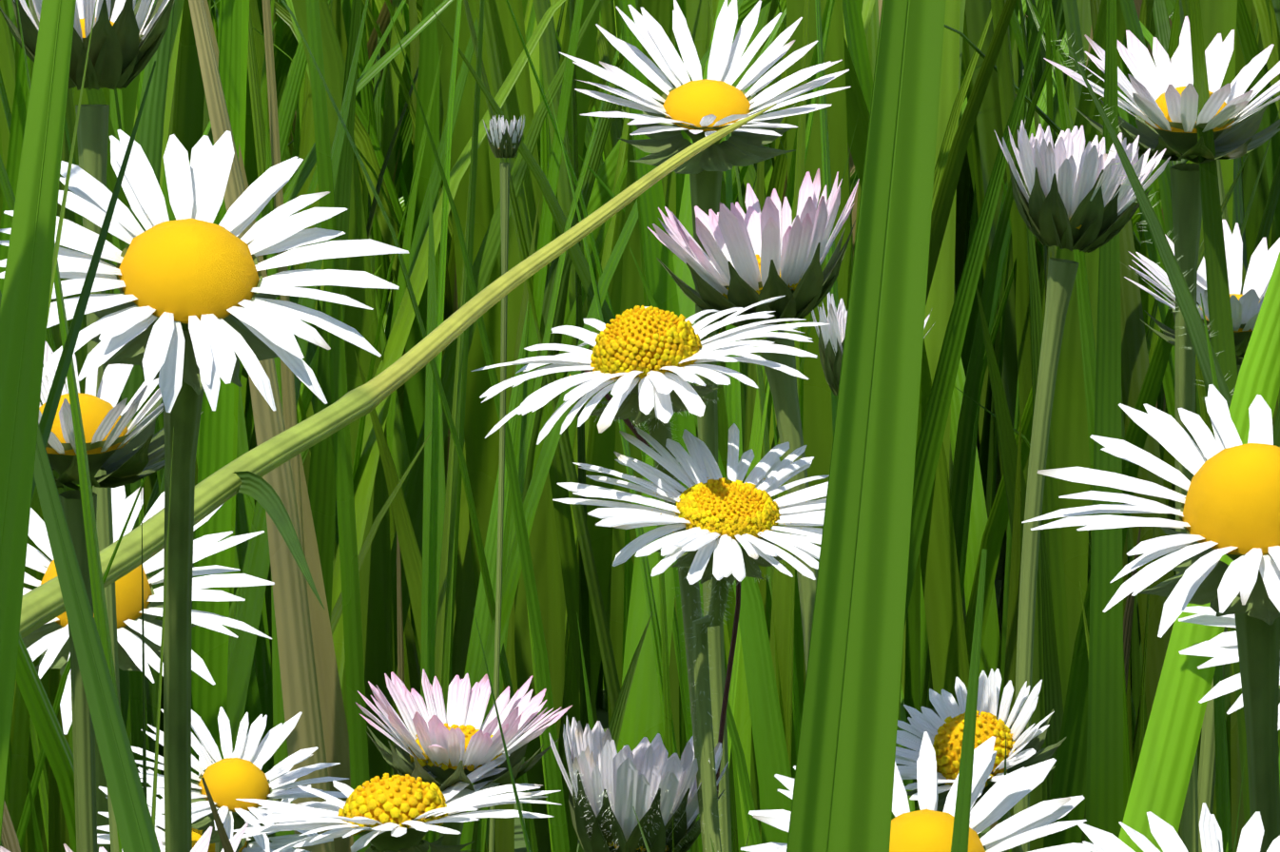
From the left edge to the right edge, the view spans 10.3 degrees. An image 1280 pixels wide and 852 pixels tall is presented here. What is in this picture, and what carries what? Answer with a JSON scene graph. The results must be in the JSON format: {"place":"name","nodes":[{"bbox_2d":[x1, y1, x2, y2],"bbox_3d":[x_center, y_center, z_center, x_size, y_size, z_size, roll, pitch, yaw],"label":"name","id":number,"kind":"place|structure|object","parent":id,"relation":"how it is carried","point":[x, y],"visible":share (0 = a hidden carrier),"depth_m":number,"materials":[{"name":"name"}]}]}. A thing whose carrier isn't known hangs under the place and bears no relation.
{"place":"outdoors","nodes":[
{"label":"outdoors","id":0,"kind":"place"},
{"bbox_2d":[248,580,1002,851],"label":"meadow ground","id":1,"kind":"structure","parent":0,"point":[602,715],"depth_m":0.89,"materials":[{"name":"green plant"}]},
{"bbox_2d":[0,0,174,851],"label":"daisy","id":2,"kind":"object","parent":1,"relation":"on","point":[126,37],"visible":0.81,"depth_m":0.50,"materials":[{"name":"white plant"}]},
{"bbox_2d":[35,341,203,851],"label":"daisy","id":3,"kind":"object","parent":1,"relation":"on","point":[123,448],"visible":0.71,"depth_m":0.38,"materials":[{"name":"white plant"}]},
{"bbox_2d":[0,822,248,851],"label":"daisy","id":4,"kind":"object","parent":1,"relation":"on","point":[202,844],"visible":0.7,"depth_m":0.31,"materials":[{"name":"white plant"}]},
{"bbox_2d":[22,484,274,851],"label":"daisy","id":5,"kind":"object","parent":1,"relation":"on","point":[50,640],"visible":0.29,"depth_m":0.58,"materials":[{"name":"white plant"}]},
{"bbox_2d":[0,129,408,851],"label":"daisy","id":6,"kind":"object","parent":1,"relation":"on","point":[198,285],"visible":0.94,"depth_m":0.36,"materials":[{"name":"white plant"}]},
{"bbox_2d":[96,750,333,851],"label":"daisy","id":7,"kind":"object","parent":1,"relation":"on","point":[278,843],"visible":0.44,"depth_m":0.55,"materials":[{"name":"white plant"}]},
{"bbox_2d":[130,706,349,851],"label":"daisy","id":8,"kind":"object","parent":1,"relation":"on","point":[229,780],"visible":0.71,"depth_m":0.54,"materials":[{"name":"white plant"}]},
{"bbox_2d":[229,754,561,851],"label":"daisy","id":9,"kind":"object","parent":1,"relation":"on","point":[397,813],"visible":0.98,"depth_m":0.48,"materials":[{"name":"white plant"}]},
{"bbox_2d":[19,103,776,638],"bbox_3d":[-0.028,0.038,0.444,0.009,0.112,0.117,6,8,44],"label":"grass stalk","id":10,"kind":"object","parent":1,"relation":"on","point":[139,545],"depth_m":0.45,"materials":[{"name":"green plant"}]},
{"bbox_2d":[232,470,324,609],"bbox_3d":[-0.023,0.007,0.436,0.008,0.007,0.017,0,6,-1],"label":"leaf","id":11,"kind":"object","parent":10,"relation":"attached to","point":[261,491],"visible":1,"depth_m":0.44,"materials":[{"name":"green plant"}]},
{"bbox_2d":[355,669,572,845],"bbox_3d":[-0.012,0.053,0.492,0.015,0.072,0.015,0,6,-1],"label":"daisy","id":12,"kind":"object","parent":1,"relation":"on","point":[455,745],"visible":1,"depth_m":0.49,"materials":[{"name":"white plant"}]},
{"bbox_2d":[483,115,525,851],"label":"daisy bud","id":13,"kind":"object","parent":1,"relation":"on","point":[504,140],"visible":0.96,"depth_m":0.58,"materials":[{"name":"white plant"}]},
{"bbox_2d":[548,716,728,851],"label":"daisy","id":14,"kind":"object","parent":1,"relation":"on","point":[651,784],"visible":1,"depth_m":0.46,"materials":[{"name":"white plant"}]},
{"bbox_2d":[471,295,829,851],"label":"daisy","id":15,"kind":"object","parent":1,"relation":"on","point":[648,356],"visible":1,"depth_m":0.46,"materials":[{"name":"white plant"}]},
{"bbox_2d":[568,351,740,796],"bbox_3d":[0.001,0.043,0.473,0.011,0.097,0.004,0,6,-1],"label":"grass blade","id":16,"kind":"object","parent":1,"relation":"on","point":[628,422],"depth_m":0.47,"materials":[{"name":"green plant"}]},
{"bbox_2d":[552,423,829,851],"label":"daisy","id":17,"kind":"object","parent":1,"relation":"on","point":[718,515],"visible":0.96,"depth_m":0.45,"materials":[{"name":"white plant"}]},
{"bbox_2d":[559,0,850,851],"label":"daisy","id":18,"kind":"object","parent":1,"relation":"on","point":[698,106],"visible":0.83,"depth_m":0.55,"materials":[{"name":"white plant"}]},
{"bbox_2d":[647,168,859,673],"bbox_3d":[0.008,0.036,0.482,0.014,0.108,0.016,0,6,-1],"label":"daisy","id":19,"kind":"object","parent":1,"relation":"on","point":[755,255],"visible":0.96,"depth_m":0.47,"materials":[{"name":"white plant"}]},
{"bbox_2d":[811,292,933,396],"bbox_3d":[0.017,0.038,0.526,0.009,0.096,0.010,0,6,-1],"label":"daisy","id":20,"kind":"object","parent":1,"relation":"on","point":[831,338],"visible":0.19,"depth_m":0.52,"materials":[{"name":"white plant"}]},
{"bbox_2d":[578,31,1234,851],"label":"grass","id":21,"kind":"structure","parent":1,"relation":"on","point":[1191,313],"depth_m":0.47,"materials":[{"name":"green plant"}]},
{"bbox_2d":[740,731,1091,851],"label":"daisy","id":22,"kind":"object","parent":1,"relation":"on","point":[927,827],"visible":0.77,"depth_m":0.30,"materials":[{"name":"white plant"}]},
{"bbox_2d":[894,668,1066,851],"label":"daisy","id":23,"kind":"object","parent":1,"relation":"on","point":[942,724],"visible":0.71,"depth_m":0.50,"materials":[{"name":"white plant"}]},
{"bbox_2d":[994,119,1170,851],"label":"daisy","id":24,"kind":"object","parent":1,"relation":"on","point":[1071,194],"visible":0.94,"depth_m":0.51,"materials":[{"name":"white plant"}]},
{"bbox_2d":[1021,384,1279,851],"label":"daisy","id":25,"kind":"object","parent":1,"relation":"on","point":[1231,505],"visible":1,"depth_m":0.32,"materials":[{"name":"white plant"}]},
{"bbox_2d":[1044,16,1279,851],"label":"daisy","id":26,"kind":"object","parent":1,"relation":"on","point":[1163,97],"visible":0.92,"depth_m":0.59,"materials":[{"name":"white plant"}]},
{"bbox_2d":[1052,802,1279,851],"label":"daisy","id":27,"kind":"object","parent":1,"relation":"on","point":[1166,836],"visible":1,"depth_m":0.28,"materials":[{"name":"white plant"}]},
{"bbox_2d":[1122,219,1279,851],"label":"daisy","id":28,"kind":"object","parent":1,"relation":"on","point":[1246,302],"visible":0.29,"depth_m":0.62,"materials":[{"name":"white plant"}]},
{"bbox_2d":[1178,605,1279,731],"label":"daisy","id":29,"kind":"object","parent":1,"relation":"on","point":[1221,649],"visible":0.21,"depth_m":0.36,"materials":[{"name":"white plant"}]},
{"bbox_2d":[0,0,1279,851],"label":"meadow grass","id":30,"kind":"structure","parent":0,"point":[377,114],"depth_m":0.70,"materials":[{"name":"plant"}]}
]}

